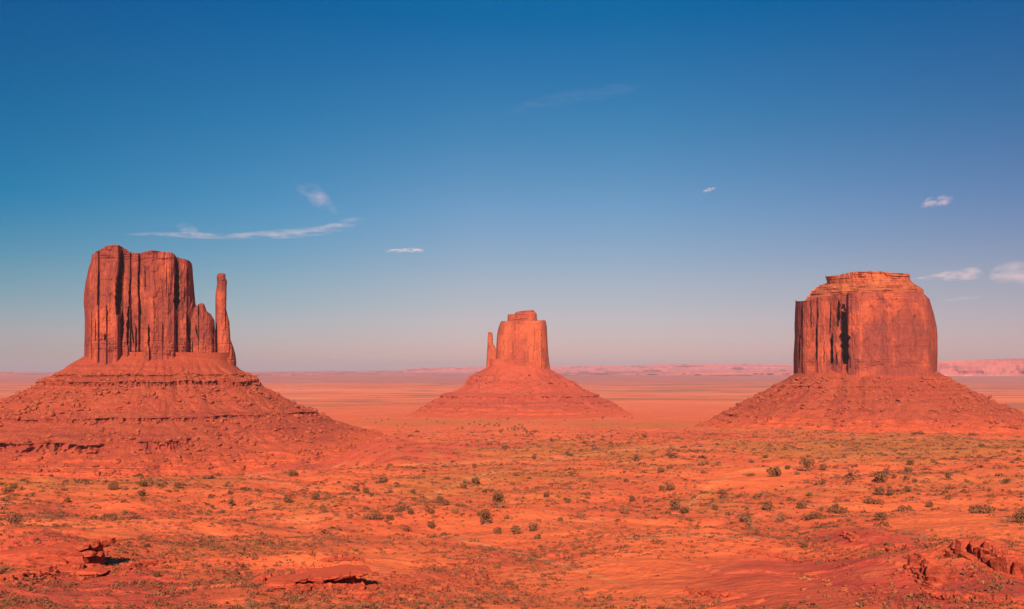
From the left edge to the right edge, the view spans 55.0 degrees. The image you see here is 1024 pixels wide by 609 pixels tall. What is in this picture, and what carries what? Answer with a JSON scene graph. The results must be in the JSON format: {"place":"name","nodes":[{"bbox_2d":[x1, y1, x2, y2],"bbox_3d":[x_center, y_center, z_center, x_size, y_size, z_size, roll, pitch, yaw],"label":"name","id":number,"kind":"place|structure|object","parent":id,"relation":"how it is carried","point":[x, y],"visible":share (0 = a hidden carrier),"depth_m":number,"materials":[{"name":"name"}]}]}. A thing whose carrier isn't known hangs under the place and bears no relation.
{"place":"outdoors","nodes":[
{"label":"outdoors","id":0,"kind":"place"},
{"bbox_2d":[0,372,52,375],"bbox_3d":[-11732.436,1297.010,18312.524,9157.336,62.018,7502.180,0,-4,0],"label":"hills","id":1,"kind":"structure","parent":0,"point":[7,374],"depth_m":18275.23,"materials":[{"name":"stone"}]},
{"bbox_2d":[0,364,793,372],"bbox_3d":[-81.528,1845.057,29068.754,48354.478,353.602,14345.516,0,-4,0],"label":"hills","id":2,"kind":"structure","parent":0,"point":[676,368],"depth_m":29413.42,"materials":[{"name":"red stone"}]},
{"bbox_2d":[0,371,1023,608],"bbox_3d":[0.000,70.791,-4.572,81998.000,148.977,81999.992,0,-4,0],"label":"ground","id":3,"kind":"structure","parent":0,"point":[672,402],"depth_m":291.63,"materials":[{"name":"soil"}]},
{"bbox_2d":[1,487,12,491],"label":"shrub","id":4,"kind":"object","parent":3,"relation":"on","point":[6,489],"visible":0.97,"depth_m":319.65,"materials":[{"name":"green plant"}]},
{"bbox_2d":[0,601,15,606],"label":"shrub","id":5,"kind":"object","parent":3,"relation":"on","point":[5,603],"visible":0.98,"depth_m":100.44,"materials":[{"name":"green plant"}]},
{"bbox_2d":[0,565,56,583],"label":"rock outcrop","id":6,"kind":"object","parent":3,"relation":"on","point":[46,571],"visible":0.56,"depth_m":127.39,"materials":[{"name":"stone"}]},
{"bbox_2d":[0,537,115,575],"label":"rock outcrop","id":7,"kind":"object","parent":3,"relation":"on","point":[85,558],"visible":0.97,"depth_m":138.04,"materials":[{"name":"stone"}]},
{"bbox_2d":[107,481,118,489],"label":"shrub","id":8,"kind":"object","parent":3,"relation":"on","point":[110,486],"visible":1,"depth_m":325.37,"materials":[{"name":"green plant"}]},
{"bbox_2d":[137,489,145,495],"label":"shrub","id":9,"kind":"object","parent":3,"relation":"on","point":[141,493],"visible":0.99,"depth_m":311.56,"materials":[{"name":"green plant"}]},
{"bbox_2d":[118,559,166,569],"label":"rock outcrop","id":10,"kind":"object","parent":3,"relation":"on","point":[130,565],"visible":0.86,"depth_m":145.16,"materials":[{"name":"stone"}]},
{"bbox_2d":[137,480,147,486],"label":"shrub","id":11,"kind":"object","parent":3,"relation":"on","point":[144,483],"visible":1,"depth_m":332.60,"materials":[{"name":"green plant"}]},
{"bbox_2d":[152,571,160,576],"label":"shrub","id":12,"kind":"object","parent":3,"relation":"on","point":[157,573],"visible":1,"depth_m":134.06,"materials":[{"name":"green plant"}]},
{"bbox_2d":[168,585,176,590],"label":"shrub","id":13,"kind":"object","parent":3,"relation":"on","point":[171,588],"visible":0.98,"depth_m":119.70,"materials":[{"name":"green plant"}]},
{"bbox_2d":[174,482,180,487],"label":"shrub","id":14,"kind":"object","parent":3,"relation":"on","point":[178,484],"visible":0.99,"depth_m":336.02,"materials":[{"name":"green plant"}]},
{"bbox_2d":[0,244,384,479],"bbox_3d":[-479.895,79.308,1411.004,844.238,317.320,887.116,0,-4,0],"label":"butte","id":15,"kind":"object","parent":3,"relation":"on","point":[145,315],"visible":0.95,"depth_m":1297.44,"materials":[{"name":"stone"}]},
{"bbox_2d":[0,371,382,477],"bbox_3d":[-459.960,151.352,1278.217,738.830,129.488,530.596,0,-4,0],"label":"scree","id":16,"kind":"structure","parent":15,"relation":"on","point":[217,434],"depth_m":1236.14,"materials":[{"name":"stone"}]},
{"bbox_2d":[227,498,233,506],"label":"juniper tree","id":17,"kind":"object","parent":3,"relation":"on","point":[231,501],"visible":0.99,"depth_m":292.12,"materials":[{"name":"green plant"}]},
{"bbox_2d":[245,601,257,606],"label":"shrub","id":18,"kind":"object","parent":3,"relation":"on","point":[248,603],"visible":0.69,"depth_m":101.97,"materials":[{"name":"green plant"}]},
{"bbox_2d":[251,573,294,591],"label":"rock outcrop","id":19,"kind":"object","parent":3,"relation":"on","point":[263,578],"visible":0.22,"depth_m":125.91,"materials":[{"name":"stone"}]},
{"bbox_2d":[283,496,292,502],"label":"shrub","id":20,"kind":"object","parent":3,"relation":"on","point":[287,499],"visible":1,"depth_m":299.14,"materials":[{"name":"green plant"}]},
{"bbox_2d":[288,469,298,475],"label":"shrub","id":21,"kind":"object","parent":3,"relation":"on","point":[291,473],"visible":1,"depth_m":450.50,"materials":[{"name":"green plant"}]},
{"bbox_2d":[289,594,297,600],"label":"shrub","id":22,"kind":"object","parent":3,"relation":"on","point":[293,596],"visible":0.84,"depth_m":107.67,"materials":[{"name":"green plant"}]},
{"bbox_2d":[311,492,319,499],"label":"shrub","id":23,"kind":"object","parent":3,"relation":"on","point":[316,496],"visible":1,"depth_m":301.89,"materials":[{"name":"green plant"}]},
{"bbox_2d":[265,564,379,592],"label":"rock outcrop","id":24,"kind":"object","parent":3,"relation":"on","point":[342,577],"visible":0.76,"depth_m":119.14,"materials":[{"name":"stone"}]},
{"bbox_2d":[319,554,363,561],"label":"rock outcrop","id":25,"kind":"object","parent":3,"relation":"on","point":[337,557],"visible":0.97,"depth_m":152.99,"materials":[{"name":"stone"}]},
{"bbox_2d":[351,485,358,490],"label":"shrub","id":26,"kind":"object","parent":3,"relation":"on","point":[354,488],"visible":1,"depth_m":376.13,"materials":[{"name":"green plant"}]},
{"bbox_2d":[342,593,391,603],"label":"rock outcrop","id":27,"kind":"object","parent":3,"relation":"on","point":[361,596],"visible":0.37,"depth_m":107.92,"materials":[{"name":"stone"}]},
{"bbox_2d":[363,512,383,519],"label":"shrub","id":28,"kind":"object","parent":3,"relation":"on","point":[376,516],"visible":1,"depth_m":262.00,"materials":[{"name":"green plant"}]},
{"bbox_2d":[379,475,387,482],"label":"shrub","id":29,"kind":"object","parent":3,"relation":"on","point":[383,479],"visible":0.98,"depth_m":419.36,"materials":[{"name":"green plant"}]},
{"bbox_2d":[385,514,393,519],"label":"shrub","id":30,"kind":"object","parent":3,"relation":"on","point":[390,517],"visible":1,"depth_m":262.54,"materials":[{"name":"green plant"}]},
{"bbox_2d":[391,506,405,511],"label":"shrub","id":31,"kind":"object","parent":3,"relation":"on","point":[400,508],"visible":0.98,"depth_m":275.58,"materials":[{"name":"green plant"}]},
{"bbox_2d":[427,520,434,527],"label":"shrub","id":32,"kind":"object","parent":3,"relation":"on","point":[430,524],"visible":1,"depth_m":254.18,"materials":[{"name":"green plant"}]},
{"bbox_2d":[427,507,434,513],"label":"shrub","id":33,"kind":"object","parent":3,"relation":"on","point":[430,511],"visible":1,"depth_m":270.04,"materials":[{"name":"green plant"}]},
{"bbox_2d":[441,499,448,505],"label":"shrub","id":34,"kind":"object","parent":3,"relation":"on","point":[445,501],"visible":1,"depth_m":283.76,"materials":[{"name":"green plant"}]},
{"bbox_2d":[479,509,492,524],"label":"juniper tree","id":35,"kind":"object","parent":3,"relation":"on","point":[486,515],"visible":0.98,"depth_m":257.35,"materials":[{"name":"green plant"}]},
{"bbox_2d":[493,527,501,533],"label":"shrub","id":36,"kind":"object","parent":3,"relation":"on","point":[498,529],"visible":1,"depth_m":220.13,"materials":[{"name":"green plant"}]},
{"bbox_2d":[492,491,504,506],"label":"juniper tree","id":37,"kind":"object","parent":3,"relation":"on","point":[497,496],"visible":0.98,"depth_m":285.87,"materials":[{"name":"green plant"}]},
{"bbox_2d":[0,508,1015,608],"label":"rubble","id":38,"kind":"object","parent":3,"relation":"on","point":[406,589],"visible":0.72,"depth_m":124.92,"materials":[{"name":"stone"}]},
{"bbox_2d":[0,423,1023,608],"bbox_3d":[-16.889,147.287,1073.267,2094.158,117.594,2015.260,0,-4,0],"label":"sagebrush","id":39,"kind":"object","parent":3,"relation":"on","point":[378,604],"visible":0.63,"depth_m":191.46,"materials":[{"name":"green plant"}]},
{"bbox_2d":[0,427,1023,537],"bbox_3d":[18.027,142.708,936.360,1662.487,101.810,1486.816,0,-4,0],"label":"brush","id":40,"kind":"object","parent":3,"relation":"on","point":[669,454],"visible":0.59,"depth_m":389.26,"materials":[{"name":"green plant"}]},
{"bbox_2d":[0,431,1023,608],"bbox_3d":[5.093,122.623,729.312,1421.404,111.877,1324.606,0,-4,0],"label":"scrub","id":41,"kind":"object","parent":3,"relation":"on","point":[488,541],"visible":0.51,"depth_m":199.75,"materials":[{"name":"green plant"}]},
{"bbox_2d":[414,374,614,416],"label":"scree","id":42,"kind":"structure","parent":3,"relation":"on","point":[475,379],"depth_m":2740.11,"materials":[{"name":"stone"}]},
{"bbox_2d":[511,525,520,534],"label":"shrub","id":43,"kind":"object","parent":3,"relation":"on","point":[517,528],"visible":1,"depth_m":213.76,"materials":[{"name":"green plant"}]},
{"bbox_2d":[17,437,1020,608],"bbox_3d":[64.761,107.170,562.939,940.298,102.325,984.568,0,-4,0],"label":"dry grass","id":44,"kind":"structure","parent":3,"relation":"on","point":[825,580],"depth_m":369.84,"materials":[{"name":"plant"}]},
{"bbox_2d":[406,310,632,418],"bbox_3d":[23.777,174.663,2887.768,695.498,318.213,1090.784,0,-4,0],"label":"butte","id":45,"kind":"object","parent":3,"relation":"on","point":[520,348],"visible":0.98,"depth_m":2747.48,"materials":[{"name":"red stone"}]},
{"bbox_2d":[526,556,536,560],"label":"shrub","id":46,"kind":"object","parent":3,"relation":"on","point":[531,558],"visible":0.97,"depth_m":172.46,"materials":[{"name":"green plant"}]},
{"bbox_2d":[529,522,538,530],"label":"shrub","id":47,"kind":"object","parent":3,"relation":"on","point":[533,527],"visible":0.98,"depth_m":225.01,"materials":[{"name":"green plant"}]},
{"bbox_2d":[620,505,631,513],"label":"shrub","id":48,"kind":"object","parent":3,"relation":"on","point":[627,510],"visible":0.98,"depth_m":286.24,"materials":[{"name":"green plant"}]},
{"bbox_2d":[634,454,639,461],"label":"juniper tree","id":49,"kind":"object","parent":3,"relation":"on","point":[636,457],"visible":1,"depth_m":604.01,"materials":[{"name":"green plant"}]},
{"bbox_2d":[666,484,674,489],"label":"shrub","id":50,"kind":"object","parent":3,"relation":"on","point":[669,487],"visible":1,"depth_m":374.22,"materials":[{"name":"green plant"}]},
{"bbox_2d":[669,498,680,509],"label":"shrub","id":51,"kind":"object","parent":3,"relation":"on","point":[673,504],"visible":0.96,"depth_m":296.67,"materials":[{"name":"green plant"}]},
{"bbox_2d":[680,506,688,513],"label":"shrub","id":52,"kind":"object","parent":3,"relation":"on","point":[685,510],"visible":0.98,"depth_m":286.74,"materials":[{"name":"green plant"}]},
{"bbox_2d":[681,586,739,598],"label":"rock outcrop","id":53,"kind":"object","parent":3,"relation":"on","point":[709,593],"visible":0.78,"depth_m":113.28,"materials":[{"name":"stone"}]},
{"bbox_2d":[738,512,751,521],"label":"shrub","id":54,"kind":"object","parent":3,"relation":"on","point":[746,516],"visible":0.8,"depth_m":267.47,"materials":[{"name":"green plant"}]},
{"bbox_2d":[743,516,760,528],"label":"shrub","id":55,"kind":"object","parent":3,"relation":"on","point":[750,522],"visible":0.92,"depth_m":250.36,"materials":[{"name":"green plant"}]},
{"bbox_2d":[761,500,772,509],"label":"shrub","id":56,"kind":"object","parent":3,"relation":"on","point":[767,506],"visible":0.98,"depth_m":286.43,"materials":[{"name":"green plant"}]},
{"bbox_2d":[766,466,781,476],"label":"shrub","id":57,"kind":"object","parent":3,"relation":"on","point":[775,472],"visible":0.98,"depth_m":482.20,"materials":[{"name":"green plant"}]},
{"bbox_2d":[771,512,785,521],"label":"shrub","id":58,"kind":"object","parent":3,"relation":"on","point":[779,517],"visible":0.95,"depth_m":261.63,"materials":[{"name":"green plant"}]},
{"bbox_2d":[747,550,856,561],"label":"rock outcrop","id":59,"kind":"object","parent":3,"relation":"on","point":[781,556],"visible":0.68,"depth_m":164.09,"materials":[{"name":"stone"}]},
{"bbox_2d":[797,501,806,508],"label":"shrub","id":60,"kind":"object","parent":3,"relation":"on","point":[801,504],"visible":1,"depth_m":294.68,"materials":[{"name":"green plant"}]},
{"bbox_2d":[801,542,808,546],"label":"shrub","id":61,"kind":"object","parent":3,"relation":"on","point":[803,544],"visible":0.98,"depth_m":172.38,"materials":[{"name":"green plant"}]},
{"bbox_2d":[799,458,814,471],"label":"juniper tree","id":62,"kind":"object","parent":3,"relation":"on","point":[806,462],"visible":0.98,"depth_m":507.38,"materials":[{"name":"green plant"}]},
{"bbox_2d":[802,512,823,519],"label":"shrub","id":63,"kind":"object","parent":3,"relation":"on","point":[813,515],"visible":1,"depth_m":261.64,"materials":[{"name":"green plant"}]},
{"bbox_2d":[818,464,826,469],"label":"shrub","id":64,"kind":"object","parent":3,"relation":"on","point":[823,467],"visible":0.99,"depth_m":512.85,"materials":[{"name":"green plant"}]},
{"bbox_2d":[827,504,839,512],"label":"shrub","id":65,"kind":"object","parent":3,"relation":"on","point":[836,507],"visible":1,"depth_m":288.82,"materials":[{"name":"green plant"}]},
{"bbox_2d":[839,506,847,512],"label":"shrub","id":66,"kind":"object","parent":3,"relation":"on","point":[844,510],"visible":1,"depth_m":287.99,"materials":[{"name":"green plant"}]},
{"bbox_2d":[838,530,861,541],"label":"rock outcrop","id":67,"kind":"object","parent":3,"relation":"on","point":[851,537],"visible":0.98,"depth_m":169.19,"materials":[{"name":"stone"}]},
{"bbox_2d":[698,271,1023,435],"bbox_3d":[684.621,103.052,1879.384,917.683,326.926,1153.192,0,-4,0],"label":"butte","id":68,"kind":"object","parent":3,"relation":"on","point":[858,329],"visible":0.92,"depth_m":1748.21,"materials":[{"name":"stone"}]},
{"bbox_2d":[696,376,1023,435],"bbox_3d":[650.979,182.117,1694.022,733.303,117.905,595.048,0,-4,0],"label":"scree","id":69,"kind":"structure","parent":68,"relation":"on","point":[925,378],"depth_m":1699.78,"materials":[{"name":"stone"}]},
{"bbox_2d":[863,497,884,504],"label":"shrub","id":70,"kind":"object","parent":3,"relation":"on","point":[874,501],"visible":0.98,"depth_m":302.26,"materials":[{"name":"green plant"}]},
{"bbox_2d":[874,486,885,494],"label":"shrub","id":71,"kind":"object","parent":3,"relation":"on","point":[878,490],"visible":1,"depth_m":335.32,"materials":[{"name":"green plant"}]},
{"bbox_2d":[874,512,887,520],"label":"shrub","id":72,"kind":"object","parent":3,"relation":"on","point":[881,515],"visible":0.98,"depth_m":241.85,"materials":[{"name":"green plant"}]},
{"bbox_2d":[874,471,888,482],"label":"shrub","id":73,"kind":"object","parent":3,"relation":"on","point":[882,475],"visible":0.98,"depth_m":412.74,"materials":[{"name":"green plant"}]},
{"bbox_2d":[886,488,894,494],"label":"shrub","id":74,"kind":"object","parent":3,"relation":"on","point":[890,491],"visible":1,"depth_m":331.25,"materials":[{"name":"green plant"}]},
{"bbox_2d":[883,543,914,552],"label":"rock outcrop","id":75,"kind":"object","parent":3,"relation":"on","point":[895,547],"visible":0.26,"depth_m":152.05,"materials":[{"name":"stone"}]},
{"bbox_2d":[898,505,912,510],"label":"shrub","id":76,"kind":"object","parent":3,"relation":"on","point":[904,507],"visible":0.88,"depth_m":290.62,"materials":[{"name":"green plant"}]},
{"bbox_2d":[904,466,912,471],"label":"shrub","id":77,"kind":"object","parent":3,"relation":"on","point":[908,469],"visible":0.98,"depth_m":466.97,"materials":[{"name":"green plant"}]},
{"bbox_2d":[907,459,913,464],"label":"shrub","id":78,"kind":"object","parent":3,"relation":"on","point":[909,462],"visible":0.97,"depth_m":548.88,"materials":[{"name":"green plant"}]},
{"bbox_2d":[903,552,952,587],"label":"rock outcrop","id":79,"kind":"object","parent":3,"relation":"on","point":[930,570],"visible":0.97,"depth_m":108.83,"materials":[{"name":"stone"}]},
{"bbox_2d":[926,502,933,506],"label":"shrub","id":80,"kind":"object","parent":3,"relation":"on","point":[928,504],"visible":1,"depth_m":297.73,"materials":[{"name":"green plant"}]},
{"bbox_2d":[944,471,952,480],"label":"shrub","id":81,"kind":"object","parent":3,"relation":"on","point":[947,473],"visible":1,"depth_m":411.55,"materials":[{"name":"green plant"}]},
{"bbox_2d":[915,590,1023,604],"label":"rock outcrop","id":82,"kind":"object","parent":3,"relation":"on","point":[948,595],"visible":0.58,"depth_m":87.82,"materials":[{"name":"stone"}]},
{"bbox_2d":[967,504,994,513],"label":"shrub","id":83,"kind":"object","parent":3,"relation":"on","point":[988,508],"visible":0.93,"depth_m":274.48,"materials":[{"name":"green plant"}]},
{"bbox_2d":[939,538,1023,578],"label":"rock outcrop","id":84,"kind":"object","parent":3,"relation":"on","point":[995,556],"visible":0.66,"depth_m":111.53,"materials":[{"name":"stone"}]},
{"bbox_2d":[999,478,1010,483],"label":"shrub","id":85,"kind":"object","parent":3,"relation":"on","point":[1005,480],"visible":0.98,"depth_m":363.10,"materials":[{"name":"green plant"}]},
{"bbox_2d":[999,517,1015,526],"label":"shrub","id":86,"kind":"object","parent":3,"relation":"on","point":[1003,521],"visible":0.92,"depth_m":197.55,"materials":[{"name":"green plant"}]},
{"bbox_2d":[1012,510,1023,522],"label":"shrub","id":87,"kind":"object","parent":3,"relation":"on","point":[1019,517],"visible":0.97,"depth_m":213.82,"materials":[{"name":"green plant"}]},
{"bbox_2d":[0,0,1023,371],"label":"sky","id":88,"kind":"structure","parent":0,"point":[372,185],"materials":[{"name":"blue"}]},
{"bbox_2d":[251,358,1023,375],"bbox_3d":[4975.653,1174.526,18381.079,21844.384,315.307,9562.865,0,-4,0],"label":"hills","id":89,"kind":"structure","parent":0,"point":[1001,367],"depth_m":17306.58,"materials":[{"name":"red stone"}]}
]}

